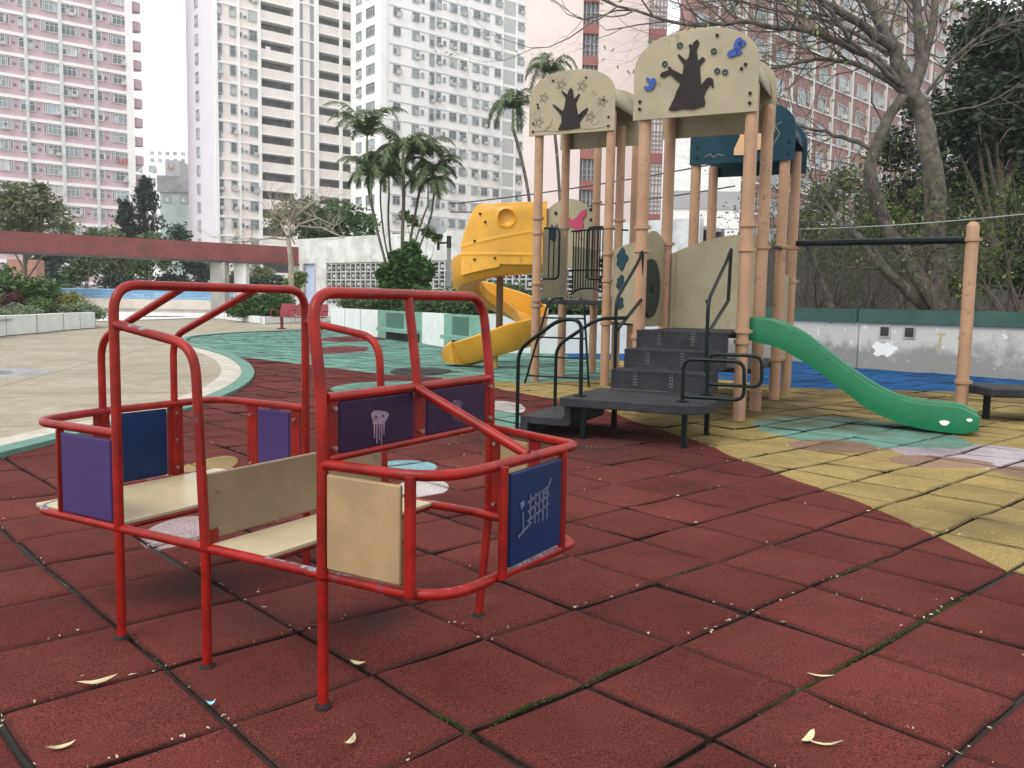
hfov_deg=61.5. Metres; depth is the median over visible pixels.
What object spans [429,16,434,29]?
window
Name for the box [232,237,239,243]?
window
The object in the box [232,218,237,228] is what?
window
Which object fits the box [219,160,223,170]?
window
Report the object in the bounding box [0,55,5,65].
window
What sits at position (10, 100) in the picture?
window
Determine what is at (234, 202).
window
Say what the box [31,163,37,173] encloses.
window
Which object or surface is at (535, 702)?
moss
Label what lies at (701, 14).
window
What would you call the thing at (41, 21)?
window
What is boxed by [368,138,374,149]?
window
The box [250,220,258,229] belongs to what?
window
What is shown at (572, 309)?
clipped hedge
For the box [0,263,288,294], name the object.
hedge row
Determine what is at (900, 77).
spreading tree
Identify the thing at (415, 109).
window
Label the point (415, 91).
window
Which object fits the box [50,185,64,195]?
window
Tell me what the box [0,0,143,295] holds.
pink apartment tower
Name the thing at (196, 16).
window
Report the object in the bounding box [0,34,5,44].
window
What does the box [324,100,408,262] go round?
palm tree
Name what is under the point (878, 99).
other windows
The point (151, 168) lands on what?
window
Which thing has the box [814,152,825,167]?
window
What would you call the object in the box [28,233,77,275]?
background tree
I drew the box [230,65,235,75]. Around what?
window
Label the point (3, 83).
window
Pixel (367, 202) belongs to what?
window
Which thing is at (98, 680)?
fallen leaf
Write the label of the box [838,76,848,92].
window
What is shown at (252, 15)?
window
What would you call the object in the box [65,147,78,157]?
window
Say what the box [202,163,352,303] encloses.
bare tree
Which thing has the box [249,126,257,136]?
window
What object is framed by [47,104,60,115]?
window
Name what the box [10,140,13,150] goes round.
window
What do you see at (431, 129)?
window
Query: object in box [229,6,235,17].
window
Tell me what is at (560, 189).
overhead wire
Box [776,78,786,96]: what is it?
window
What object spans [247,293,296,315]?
round bush
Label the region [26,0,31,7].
window
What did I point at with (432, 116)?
window
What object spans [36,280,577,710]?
play bus frame
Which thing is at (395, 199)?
window
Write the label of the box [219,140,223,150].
window
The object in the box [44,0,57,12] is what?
window
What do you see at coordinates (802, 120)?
window
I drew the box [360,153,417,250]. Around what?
palm tree
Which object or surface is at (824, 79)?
window
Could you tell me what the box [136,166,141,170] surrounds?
window
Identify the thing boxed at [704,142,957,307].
sapling
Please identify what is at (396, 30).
window
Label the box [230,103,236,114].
window
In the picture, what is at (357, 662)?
fallen leaf
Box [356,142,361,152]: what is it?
window
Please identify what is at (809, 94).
window
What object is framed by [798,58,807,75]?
window
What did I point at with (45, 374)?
plaza
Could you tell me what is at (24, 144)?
window
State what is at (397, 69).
window
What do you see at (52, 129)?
window
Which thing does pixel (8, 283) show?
leafy bush
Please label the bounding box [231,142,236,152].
window
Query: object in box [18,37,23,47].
window
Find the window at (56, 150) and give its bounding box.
[48,144,61,155]
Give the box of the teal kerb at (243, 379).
[0,330,328,458]
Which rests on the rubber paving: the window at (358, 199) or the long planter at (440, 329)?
the long planter at (440, 329)
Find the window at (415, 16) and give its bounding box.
[412,11,419,22]
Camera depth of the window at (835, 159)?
94.56 m
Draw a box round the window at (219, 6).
[217,3,221,14]
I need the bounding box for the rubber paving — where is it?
[0,331,1023,767]
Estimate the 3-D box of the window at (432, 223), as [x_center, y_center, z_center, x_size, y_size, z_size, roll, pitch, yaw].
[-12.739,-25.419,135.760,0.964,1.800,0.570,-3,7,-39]
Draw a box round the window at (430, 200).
[428,199,431,210]
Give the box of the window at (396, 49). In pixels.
[393,45,400,54]
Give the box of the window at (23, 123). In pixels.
[21,121,26,131]
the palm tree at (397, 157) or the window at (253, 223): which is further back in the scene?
the window at (253, 223)
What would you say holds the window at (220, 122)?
in the corridor apartment tower at (267, 80)
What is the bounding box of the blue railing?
[59,288,232,299]
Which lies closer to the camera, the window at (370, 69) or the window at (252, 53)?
the window at (252, 53)
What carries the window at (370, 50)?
in the white apartment tower at (456, 96)
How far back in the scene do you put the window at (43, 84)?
119.22 m
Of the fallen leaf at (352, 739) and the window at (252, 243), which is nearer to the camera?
the fallen leaf at (352, 739)
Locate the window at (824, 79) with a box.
[819,68,831,84]
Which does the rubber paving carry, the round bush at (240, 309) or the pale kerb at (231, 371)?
the pale kerb at (231, 371)
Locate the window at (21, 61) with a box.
[19,58,24,68]
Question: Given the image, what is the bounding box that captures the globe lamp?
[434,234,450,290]
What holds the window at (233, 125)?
in the corridor apartment tower at (267, 80)
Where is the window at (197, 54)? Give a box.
[195,52,198,64]
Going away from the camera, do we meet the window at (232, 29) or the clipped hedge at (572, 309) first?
the clipped hedge at (572, 309)
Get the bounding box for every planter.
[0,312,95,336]
[213,313,330,323]
[331,308,657,353]
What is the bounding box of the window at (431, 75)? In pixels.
[429,72,434,84]
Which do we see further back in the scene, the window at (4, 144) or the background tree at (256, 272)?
the window at (4, 144)
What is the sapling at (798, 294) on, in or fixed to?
on the soil bed
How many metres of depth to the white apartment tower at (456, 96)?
136.00 m
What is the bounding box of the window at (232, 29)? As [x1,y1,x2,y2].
[229,25,235,36]
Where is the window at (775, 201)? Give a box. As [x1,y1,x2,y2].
[770,199,777,215]
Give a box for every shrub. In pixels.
[0,302,44,314]
[24,295,61,313]
[31,289,92,312]
[57,300,107,320]
[373,238,437,310]
[398,209,441,258]
[856,187,923,309]
[949,233,1023,310]
[994,208,1023,302]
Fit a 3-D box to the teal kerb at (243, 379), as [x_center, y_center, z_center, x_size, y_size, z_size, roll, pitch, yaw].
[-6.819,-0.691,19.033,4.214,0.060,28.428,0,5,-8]
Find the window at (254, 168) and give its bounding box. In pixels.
[250,163,258,174]
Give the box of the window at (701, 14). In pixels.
[696,12,708,28]
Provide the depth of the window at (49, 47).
119.45 m
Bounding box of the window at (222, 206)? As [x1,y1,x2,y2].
[220,198,225,208]
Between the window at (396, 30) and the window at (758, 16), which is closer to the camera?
the window at (758, 16)
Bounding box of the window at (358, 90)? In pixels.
[356,86,361,97]
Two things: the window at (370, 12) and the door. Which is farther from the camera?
the window at (370, 12)
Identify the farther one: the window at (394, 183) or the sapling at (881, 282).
the window at (394, 183)
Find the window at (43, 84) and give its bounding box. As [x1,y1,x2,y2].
[42,82,44,92]
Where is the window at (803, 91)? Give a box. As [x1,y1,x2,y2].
[797,87,805,104]
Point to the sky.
(162, 37)
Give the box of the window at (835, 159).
[834,158,842,172]
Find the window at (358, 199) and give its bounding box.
[356,196,361,206]
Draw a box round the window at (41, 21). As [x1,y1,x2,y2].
[40,20,42,30]
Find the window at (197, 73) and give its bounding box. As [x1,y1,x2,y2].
[195,71,198,83]
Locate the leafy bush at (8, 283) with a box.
[0,263,64,310]
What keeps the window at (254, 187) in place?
in the corridor apartment tower at (267, 80)
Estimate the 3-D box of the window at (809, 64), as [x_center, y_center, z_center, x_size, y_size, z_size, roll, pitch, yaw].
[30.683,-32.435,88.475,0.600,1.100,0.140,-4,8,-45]
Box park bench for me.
[270,303,328,329]
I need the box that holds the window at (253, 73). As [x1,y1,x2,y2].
[249,68,257,79]
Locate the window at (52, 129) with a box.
[48,124,60,135]
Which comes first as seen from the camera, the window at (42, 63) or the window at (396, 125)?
the window at (42, 63)
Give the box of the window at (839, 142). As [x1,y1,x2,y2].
[835,131,846,146]
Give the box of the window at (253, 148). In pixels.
[250,145,258,155]
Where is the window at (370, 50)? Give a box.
[366,43,374,56]
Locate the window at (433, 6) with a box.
[430,0,436,10]
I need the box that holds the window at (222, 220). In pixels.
[220,217,224,227]
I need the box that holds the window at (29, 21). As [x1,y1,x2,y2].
[26,17,32,28]
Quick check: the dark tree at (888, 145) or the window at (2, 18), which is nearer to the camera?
the dark tree at (888, 145)
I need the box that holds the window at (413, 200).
[411,197,418,206]
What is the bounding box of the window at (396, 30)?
[393,26,400,36]
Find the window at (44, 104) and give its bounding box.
[43,103,45,112]
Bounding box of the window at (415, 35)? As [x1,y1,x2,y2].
[412,30,419,40]
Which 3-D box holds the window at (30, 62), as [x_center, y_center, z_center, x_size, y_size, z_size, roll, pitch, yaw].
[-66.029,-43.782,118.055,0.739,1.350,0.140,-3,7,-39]
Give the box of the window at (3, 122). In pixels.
[0,118,8,128]
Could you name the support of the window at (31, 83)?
in the pink apartment tower at (70, 122)
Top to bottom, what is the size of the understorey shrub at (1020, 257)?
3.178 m
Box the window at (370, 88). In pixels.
[366,81,374,94]
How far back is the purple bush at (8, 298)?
30.67 m
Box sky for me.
[132,0,1023,244]
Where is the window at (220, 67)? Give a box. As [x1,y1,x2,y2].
[218,62,223,73]
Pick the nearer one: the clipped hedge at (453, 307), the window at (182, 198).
the clipped hedge at (453, 307)
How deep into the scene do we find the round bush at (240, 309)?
42.12 m
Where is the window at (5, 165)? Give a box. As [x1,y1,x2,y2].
[0,160,9,170]
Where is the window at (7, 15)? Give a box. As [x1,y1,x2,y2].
[5,13,8,23]
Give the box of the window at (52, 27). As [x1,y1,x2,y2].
[44,21,57,33]
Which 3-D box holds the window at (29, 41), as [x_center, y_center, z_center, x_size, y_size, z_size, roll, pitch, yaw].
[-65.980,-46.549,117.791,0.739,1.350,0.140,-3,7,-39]
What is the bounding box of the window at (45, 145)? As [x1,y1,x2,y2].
[44,144,46,153]
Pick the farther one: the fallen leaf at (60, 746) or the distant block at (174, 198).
the distant block at (174, 198)
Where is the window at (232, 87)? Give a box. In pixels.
[230,84,236,95]
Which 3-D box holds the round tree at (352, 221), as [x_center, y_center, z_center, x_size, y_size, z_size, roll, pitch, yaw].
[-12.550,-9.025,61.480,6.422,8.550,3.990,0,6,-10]
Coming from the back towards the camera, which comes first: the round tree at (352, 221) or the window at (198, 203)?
the window at (198, 203)
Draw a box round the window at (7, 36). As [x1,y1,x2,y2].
[6,35,9,45]
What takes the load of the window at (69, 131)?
in the pink apartment tower at (70, 122)
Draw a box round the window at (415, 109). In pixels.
[412,105,418,115]
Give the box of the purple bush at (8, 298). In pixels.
[0,289,29,308]
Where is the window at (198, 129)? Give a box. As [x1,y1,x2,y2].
[196,128,199,138]
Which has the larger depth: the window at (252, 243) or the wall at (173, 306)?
the window at (252, 243)
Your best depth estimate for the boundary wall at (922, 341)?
17.16 m
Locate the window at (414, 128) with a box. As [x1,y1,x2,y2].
[411,124,418,132]
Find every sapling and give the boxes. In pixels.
[700,163,958,308]
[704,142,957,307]
[770,164,987,308]
[772,170,916,307]
[797,194,954,308]
[820,186,1023,325]
[875,141,1023,311]
[889,150,1023,311]
[900,173,1023,311]
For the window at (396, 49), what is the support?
in the white apartment tower at (456, 96)
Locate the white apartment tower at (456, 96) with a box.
[351,0,525,235]
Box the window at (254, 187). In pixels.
[250,182,259,192]
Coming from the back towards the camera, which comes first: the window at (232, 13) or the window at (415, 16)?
the window at (415, 16)
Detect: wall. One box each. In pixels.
[79,298,210,312]
[728,307,1023,379]
[766,246,1023,311]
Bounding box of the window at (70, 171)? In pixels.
[66,167,79,177]
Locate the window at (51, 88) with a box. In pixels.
[46,83,61,94]
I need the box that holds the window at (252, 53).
[249,49,257,60]
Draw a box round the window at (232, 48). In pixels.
[229,45,235,56]
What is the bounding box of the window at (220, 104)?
[218,101,222,112]
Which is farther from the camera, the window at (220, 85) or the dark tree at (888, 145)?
the window at (220, 85)
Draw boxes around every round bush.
[225,293,269,318]
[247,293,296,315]
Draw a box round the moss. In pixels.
[429,561,968,741]
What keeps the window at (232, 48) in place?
in the corridor apartment tower at (267, 80)
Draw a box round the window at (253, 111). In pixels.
[249,106,257,117]
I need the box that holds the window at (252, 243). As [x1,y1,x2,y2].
[251,238,258,244]
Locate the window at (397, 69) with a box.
[393,64,401,74]
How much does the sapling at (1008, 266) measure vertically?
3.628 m
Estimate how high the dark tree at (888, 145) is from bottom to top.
8.275 m
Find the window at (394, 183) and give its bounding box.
[392,178,399,185]
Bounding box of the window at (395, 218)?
[392,214,400,222]
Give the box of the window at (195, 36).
[194,33,197,45]
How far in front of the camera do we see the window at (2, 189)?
117.26 m
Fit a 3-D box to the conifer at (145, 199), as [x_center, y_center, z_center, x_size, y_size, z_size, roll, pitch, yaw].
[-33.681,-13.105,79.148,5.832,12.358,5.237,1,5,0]
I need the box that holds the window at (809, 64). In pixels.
[808,63,811,74]
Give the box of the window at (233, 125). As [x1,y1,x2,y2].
[230,123,237,133]
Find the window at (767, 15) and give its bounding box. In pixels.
[764,12,768,23]
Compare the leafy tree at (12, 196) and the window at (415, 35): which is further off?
the window at (415, 35)
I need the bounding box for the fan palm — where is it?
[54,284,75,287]
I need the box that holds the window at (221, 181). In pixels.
[219,179,225,189]
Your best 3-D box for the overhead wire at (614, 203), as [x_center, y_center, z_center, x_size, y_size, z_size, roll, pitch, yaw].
[2.026,-5.540,26.086,9.590,0.444,0.040,4,6,31]
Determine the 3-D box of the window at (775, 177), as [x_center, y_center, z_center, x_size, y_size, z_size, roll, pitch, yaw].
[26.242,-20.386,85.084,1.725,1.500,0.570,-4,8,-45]
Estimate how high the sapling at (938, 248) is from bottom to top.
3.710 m
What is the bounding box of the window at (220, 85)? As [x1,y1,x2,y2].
[218,82,222,92]
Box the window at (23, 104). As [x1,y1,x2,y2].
[20,100,26,110]
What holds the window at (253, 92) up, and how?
in the corridor apartment tower at (267, 80)
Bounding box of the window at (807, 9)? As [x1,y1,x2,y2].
[801,0,811,14]
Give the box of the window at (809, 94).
[807,92,810,103]
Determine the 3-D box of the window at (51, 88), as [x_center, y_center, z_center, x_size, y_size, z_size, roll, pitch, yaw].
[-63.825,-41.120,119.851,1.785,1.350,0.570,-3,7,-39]
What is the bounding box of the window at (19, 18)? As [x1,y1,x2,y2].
[17,16,22,26]
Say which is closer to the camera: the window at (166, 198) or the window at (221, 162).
the window at (221, 162)
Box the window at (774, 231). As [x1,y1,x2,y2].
[769,230,775,244]
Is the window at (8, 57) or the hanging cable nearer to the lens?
the hanging cable
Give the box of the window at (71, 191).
[66,187,79,196]
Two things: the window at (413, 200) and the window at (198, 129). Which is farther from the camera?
the window at (413, 200)
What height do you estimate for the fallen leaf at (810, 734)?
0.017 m
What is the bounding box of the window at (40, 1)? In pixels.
[39,0,42,9]
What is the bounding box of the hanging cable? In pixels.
[701,214,1023,229]
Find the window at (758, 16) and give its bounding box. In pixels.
[753,8,763,21]
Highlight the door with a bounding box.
[306,264,314,303]
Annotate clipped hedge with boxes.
[335,277,531,314]
[530,292,611,315]
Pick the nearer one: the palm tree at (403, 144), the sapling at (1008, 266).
the sapling at (1008, 266)
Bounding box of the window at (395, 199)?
[392,195,399,204]
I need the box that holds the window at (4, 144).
[0,139,8,149]
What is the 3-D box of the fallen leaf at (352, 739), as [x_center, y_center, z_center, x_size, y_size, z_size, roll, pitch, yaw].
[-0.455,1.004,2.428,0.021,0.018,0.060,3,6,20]
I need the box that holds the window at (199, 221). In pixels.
[196,220,200,230]
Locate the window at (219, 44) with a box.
[217,42,221,53]
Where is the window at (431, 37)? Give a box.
[429,35,434,47]
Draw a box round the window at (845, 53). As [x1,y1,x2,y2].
[840,48,847,65]
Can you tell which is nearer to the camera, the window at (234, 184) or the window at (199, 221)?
the window at (234, 184)
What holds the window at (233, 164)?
in the corridor apartment tower at (267, 80)
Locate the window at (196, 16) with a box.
[194,14,197,26]
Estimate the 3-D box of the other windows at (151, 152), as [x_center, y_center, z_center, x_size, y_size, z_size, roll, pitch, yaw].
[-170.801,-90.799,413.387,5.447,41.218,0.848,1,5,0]
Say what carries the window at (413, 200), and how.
in the white apartment tower at (456, 96)
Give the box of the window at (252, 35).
[248,30,256,41]
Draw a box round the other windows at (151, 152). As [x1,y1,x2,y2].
[150,151,161,161]
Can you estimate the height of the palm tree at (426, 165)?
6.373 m
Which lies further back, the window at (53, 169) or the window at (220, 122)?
the window at (220, 122)
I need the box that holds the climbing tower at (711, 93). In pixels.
[441,27,1023,448]
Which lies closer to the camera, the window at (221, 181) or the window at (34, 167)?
the window at (34, 167)
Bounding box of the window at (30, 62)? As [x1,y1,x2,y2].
[28,59,33,70]
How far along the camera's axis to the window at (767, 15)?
81.72 m
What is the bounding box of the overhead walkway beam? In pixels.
[0,231,299,312]
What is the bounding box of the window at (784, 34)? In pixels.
[778,17,786,36]
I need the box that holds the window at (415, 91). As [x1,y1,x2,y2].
[412,87,418,96]
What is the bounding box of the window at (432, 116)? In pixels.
[429,108,435,120]
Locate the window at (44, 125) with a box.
[43,124,46,133]
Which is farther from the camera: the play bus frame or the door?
the door
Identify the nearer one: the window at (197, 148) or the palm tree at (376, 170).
the palm tree at (376, 170)
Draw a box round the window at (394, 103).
[393,102,400,111]
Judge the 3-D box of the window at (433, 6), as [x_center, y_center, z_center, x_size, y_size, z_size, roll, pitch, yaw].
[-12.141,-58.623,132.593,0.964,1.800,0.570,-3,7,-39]
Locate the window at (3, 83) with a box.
[0,76,6,86]
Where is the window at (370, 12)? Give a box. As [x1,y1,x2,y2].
[366,5,374,18]
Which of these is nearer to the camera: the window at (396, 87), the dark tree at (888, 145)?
the dark tree at (888, 145)
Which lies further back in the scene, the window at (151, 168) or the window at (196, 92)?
the window at (151, 168)
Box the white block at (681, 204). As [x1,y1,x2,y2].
[661,138,740,235]
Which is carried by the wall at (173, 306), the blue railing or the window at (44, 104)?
the blue railing
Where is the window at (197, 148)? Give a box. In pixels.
[196,146,199,157]
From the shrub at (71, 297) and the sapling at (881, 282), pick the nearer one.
the sapling at (881, 282)
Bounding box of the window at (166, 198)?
[162,195,170,201]
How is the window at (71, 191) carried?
in the pink apartment tower at (70, 122)
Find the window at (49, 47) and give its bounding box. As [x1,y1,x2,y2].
[45,42,58,53]
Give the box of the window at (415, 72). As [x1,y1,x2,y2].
[412,68,419,78]
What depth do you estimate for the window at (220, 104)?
125.86 m
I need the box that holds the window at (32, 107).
[29,101,35,111]
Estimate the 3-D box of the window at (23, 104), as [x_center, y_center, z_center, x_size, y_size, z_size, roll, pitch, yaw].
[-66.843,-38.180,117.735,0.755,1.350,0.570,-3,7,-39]
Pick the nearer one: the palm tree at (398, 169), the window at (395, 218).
the palm tree at (398, 169)
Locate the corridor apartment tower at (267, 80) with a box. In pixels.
[185,0,350,297]
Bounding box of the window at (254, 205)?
[250,201,258,211]
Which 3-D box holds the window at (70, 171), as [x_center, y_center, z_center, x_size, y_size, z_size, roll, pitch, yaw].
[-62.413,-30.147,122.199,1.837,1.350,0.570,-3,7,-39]
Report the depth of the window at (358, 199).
134.24 m
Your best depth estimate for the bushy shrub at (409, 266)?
28.55 m
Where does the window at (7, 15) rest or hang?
in the pink apartment tower at (70, 122)
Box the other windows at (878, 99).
[840,0,979,236]
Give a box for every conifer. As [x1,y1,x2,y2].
[107,197,140,295]
[121,174,168,278]
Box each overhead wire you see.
[450,164,709,204]
[450,185,734,212]
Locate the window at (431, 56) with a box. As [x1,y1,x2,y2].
[429,53,434,65]
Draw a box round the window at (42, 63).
[41,62,44,71]
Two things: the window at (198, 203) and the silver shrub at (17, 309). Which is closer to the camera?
the silver shrub at (17, 309)
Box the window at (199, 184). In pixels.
[197,183,200,193]
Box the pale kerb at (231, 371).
[0,331,242,445]
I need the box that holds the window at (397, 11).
[393,6,402,17]
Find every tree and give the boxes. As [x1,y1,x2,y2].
[0,177,80,282]
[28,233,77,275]
[58,225,109,287]
[95,224,129,288]
[123,231,180,294]
[165,221,209,296]
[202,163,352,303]
[207,262,276,284]
[262,192,321,244]
[281,270,308,293]
[290,198,380,238]
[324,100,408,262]
[333,155,400,310]
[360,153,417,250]
[364,149,400,260]
[370,128,436,246]
[394,135,455,239]
[405,169,455,239]
[406,149,463,244]
[414,0,1023,309]
[487,88,531,201]
[524,52,577,200]
[769,160,863,244]
[828,87,959,246]
[920,130,1023,246]
[931,0,1023,246]
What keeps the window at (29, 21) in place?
in the pink apartment tower at (70, 122)
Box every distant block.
[136,163,165,294]
[149,150,187,163]
[157,175,189,296]
[165,160,187,175]
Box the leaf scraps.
[0,409,1023,767]
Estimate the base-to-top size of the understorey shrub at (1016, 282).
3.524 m
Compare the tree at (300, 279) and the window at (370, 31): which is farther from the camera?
the window at (370, 31)
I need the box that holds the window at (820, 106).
[817,96,828,112]
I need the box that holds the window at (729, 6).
[726,1,740,12]
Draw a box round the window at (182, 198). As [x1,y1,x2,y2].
[179,195,187,202]
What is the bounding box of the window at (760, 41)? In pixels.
[752,37,765,56]
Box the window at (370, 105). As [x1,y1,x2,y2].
[366,100,374,111]
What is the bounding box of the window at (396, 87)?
[393,83,400,92]
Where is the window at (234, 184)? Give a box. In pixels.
[231,180,238,190]
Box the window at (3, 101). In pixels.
[0,97,6,107]
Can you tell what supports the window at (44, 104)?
in the pink apartment tower at (70, 122)
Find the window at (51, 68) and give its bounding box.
[46,63,59,74]
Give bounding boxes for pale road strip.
[96,312,205,320]
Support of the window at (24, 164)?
in the pink apartment tower at (70, 122)
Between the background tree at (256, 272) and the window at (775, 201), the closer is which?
the background tree at (256, 272)
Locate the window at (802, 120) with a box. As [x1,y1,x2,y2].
[796,117,808,131]
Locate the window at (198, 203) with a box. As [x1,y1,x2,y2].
[197,202,200,212]
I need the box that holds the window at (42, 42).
[41,41,43,51]
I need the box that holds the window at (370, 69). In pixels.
[366,62,374,75]
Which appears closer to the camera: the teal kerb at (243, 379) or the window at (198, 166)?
the teal kerb at (243, 379)
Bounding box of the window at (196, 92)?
[195,90,198,101]
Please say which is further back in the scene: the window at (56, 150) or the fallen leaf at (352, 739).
the window at (56, 150)
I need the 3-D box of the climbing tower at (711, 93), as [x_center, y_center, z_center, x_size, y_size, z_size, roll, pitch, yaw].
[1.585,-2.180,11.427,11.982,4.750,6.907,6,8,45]
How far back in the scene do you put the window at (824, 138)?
91.03 m
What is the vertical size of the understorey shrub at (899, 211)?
4.225 m
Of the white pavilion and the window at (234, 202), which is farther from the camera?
the window at (234, 202)
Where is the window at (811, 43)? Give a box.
[799,33,812,45]
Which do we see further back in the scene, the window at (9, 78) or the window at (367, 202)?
the window at (367, 202)
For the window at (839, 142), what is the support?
in the brick red apartment block at (843, 118)
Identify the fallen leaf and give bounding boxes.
[47,739,75,748]
[77,674,116,683]
[343,732,355,743]
[351,660,365,664]
[802,729,814,740]
[806,738,842,744]
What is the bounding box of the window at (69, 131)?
[65,126,78,137]
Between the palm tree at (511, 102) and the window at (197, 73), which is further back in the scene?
the window at (197, 73)
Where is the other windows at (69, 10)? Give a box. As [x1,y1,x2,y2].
[61,0,130,292]
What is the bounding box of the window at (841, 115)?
[837,103,847,119]
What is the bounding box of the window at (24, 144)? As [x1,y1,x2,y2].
[22,141,28,151]
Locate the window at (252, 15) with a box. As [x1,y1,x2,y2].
[248,10,256,22]
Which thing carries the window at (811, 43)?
in the brick red apartment block at (843, 118)
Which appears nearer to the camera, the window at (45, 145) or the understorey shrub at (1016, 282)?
the understorey shrub at (1016, 282)
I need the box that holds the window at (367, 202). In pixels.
[365,194,374,204]
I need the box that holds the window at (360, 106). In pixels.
[356,105,361,114]
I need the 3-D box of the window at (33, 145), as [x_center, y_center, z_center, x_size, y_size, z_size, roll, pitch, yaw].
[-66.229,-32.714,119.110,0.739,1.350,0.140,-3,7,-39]
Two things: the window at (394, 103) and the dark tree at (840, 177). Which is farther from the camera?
the window at (394, 103)
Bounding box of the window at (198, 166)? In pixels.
[197,165,200,175]
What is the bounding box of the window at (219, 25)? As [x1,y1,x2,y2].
[217,23,221,33]
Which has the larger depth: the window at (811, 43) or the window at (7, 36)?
the window at (7, 36)
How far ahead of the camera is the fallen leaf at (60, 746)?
2.38 m
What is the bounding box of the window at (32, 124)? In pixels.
[30,122,35,132]
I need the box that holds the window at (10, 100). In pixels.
[9,98,11,108]
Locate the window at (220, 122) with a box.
[219,121,222,131]
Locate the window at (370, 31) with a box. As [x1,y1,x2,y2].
[366,24,374,37]
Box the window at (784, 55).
[775,47,789,64]
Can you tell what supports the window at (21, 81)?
in the pink apartment tower at (70, 122)
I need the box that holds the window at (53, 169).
[49,165,62,175]
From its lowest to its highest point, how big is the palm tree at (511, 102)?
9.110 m
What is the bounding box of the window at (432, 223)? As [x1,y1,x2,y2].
[428,217,434,228]
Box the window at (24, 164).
[22,162,27,172]
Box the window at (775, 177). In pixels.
[771,175,778,186]
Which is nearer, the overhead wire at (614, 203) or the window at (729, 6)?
the overhead wire at (614, 203)
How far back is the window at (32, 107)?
118.58 m
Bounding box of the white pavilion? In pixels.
[295,218,724,315]
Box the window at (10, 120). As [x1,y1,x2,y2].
[9,119,12,129]
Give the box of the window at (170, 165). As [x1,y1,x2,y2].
[167,162,173,168]
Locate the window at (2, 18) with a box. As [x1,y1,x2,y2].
[0,12,4,22]
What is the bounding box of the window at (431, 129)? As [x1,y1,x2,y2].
[428,127,435,137]
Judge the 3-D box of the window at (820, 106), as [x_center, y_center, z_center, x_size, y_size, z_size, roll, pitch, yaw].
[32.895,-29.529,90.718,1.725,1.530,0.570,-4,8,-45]
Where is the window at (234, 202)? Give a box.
[231,199,238,209]
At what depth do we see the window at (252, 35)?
127.89 m
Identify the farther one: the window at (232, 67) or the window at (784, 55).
the window at (232, 67)
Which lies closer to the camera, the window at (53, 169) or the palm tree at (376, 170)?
the palm tree at (376, 170)
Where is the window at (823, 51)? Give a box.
[820,39,828,56]
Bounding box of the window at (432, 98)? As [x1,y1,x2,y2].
[429,90,435,102]
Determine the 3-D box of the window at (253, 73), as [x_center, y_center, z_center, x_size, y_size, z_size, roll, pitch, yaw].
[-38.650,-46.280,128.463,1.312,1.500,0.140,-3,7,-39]
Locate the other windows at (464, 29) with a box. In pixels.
[356,0,525,227]
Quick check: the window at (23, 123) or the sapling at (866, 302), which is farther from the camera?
the window at (23, 123)
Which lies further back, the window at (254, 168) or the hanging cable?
the window at (254, 168)
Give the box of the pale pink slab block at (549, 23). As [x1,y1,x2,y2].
[522,0,667,222]
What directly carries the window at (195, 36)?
in the corridor apartment tower at (267, 80)
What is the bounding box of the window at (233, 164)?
[231,161,236,171]
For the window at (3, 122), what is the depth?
116.54 m
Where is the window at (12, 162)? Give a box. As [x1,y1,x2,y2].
[11,161,13,170]
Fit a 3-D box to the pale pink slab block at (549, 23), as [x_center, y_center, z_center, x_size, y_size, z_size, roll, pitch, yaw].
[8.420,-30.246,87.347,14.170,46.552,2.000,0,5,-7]
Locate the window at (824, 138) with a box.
[816,124,826,140]
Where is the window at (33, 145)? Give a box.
[31,142,36,152]
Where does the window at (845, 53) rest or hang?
in the brick red apartment block at (843, 118)
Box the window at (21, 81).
[19,79,24,89]
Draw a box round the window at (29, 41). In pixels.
[27,38,33,49]
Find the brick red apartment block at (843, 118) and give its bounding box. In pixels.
[679,0,979,244]
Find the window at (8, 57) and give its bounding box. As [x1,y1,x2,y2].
[7,56,10,66]
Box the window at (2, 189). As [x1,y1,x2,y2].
[1,181,9,190]
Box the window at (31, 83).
[28,80,34,90]
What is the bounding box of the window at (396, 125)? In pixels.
[393,121,399,130]
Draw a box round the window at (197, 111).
[196,109,199,120]
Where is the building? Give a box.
[7,259,44,284]
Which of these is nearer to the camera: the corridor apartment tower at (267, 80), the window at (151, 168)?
the corridor apartment tower at (267, 80)
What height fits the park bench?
1.029 m
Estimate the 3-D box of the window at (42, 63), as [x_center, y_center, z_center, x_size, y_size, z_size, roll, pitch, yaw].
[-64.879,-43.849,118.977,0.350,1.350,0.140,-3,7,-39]
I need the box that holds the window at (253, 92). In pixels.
[249,87,257,98]
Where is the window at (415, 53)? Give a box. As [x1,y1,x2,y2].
[412,49,420,59]
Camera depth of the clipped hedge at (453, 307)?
25.97 m
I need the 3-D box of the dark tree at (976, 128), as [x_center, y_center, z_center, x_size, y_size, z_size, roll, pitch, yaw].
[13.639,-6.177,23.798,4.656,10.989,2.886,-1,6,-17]
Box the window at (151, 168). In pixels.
[149,166,155,171]
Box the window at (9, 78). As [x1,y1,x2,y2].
[8,77,10,87]
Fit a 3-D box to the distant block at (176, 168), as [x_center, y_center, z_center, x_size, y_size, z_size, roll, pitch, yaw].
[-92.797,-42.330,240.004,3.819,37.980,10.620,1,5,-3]
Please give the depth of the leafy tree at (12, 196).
49.02 m
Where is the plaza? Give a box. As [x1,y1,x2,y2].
[0,318,330,437]
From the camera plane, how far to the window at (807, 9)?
86.94 m

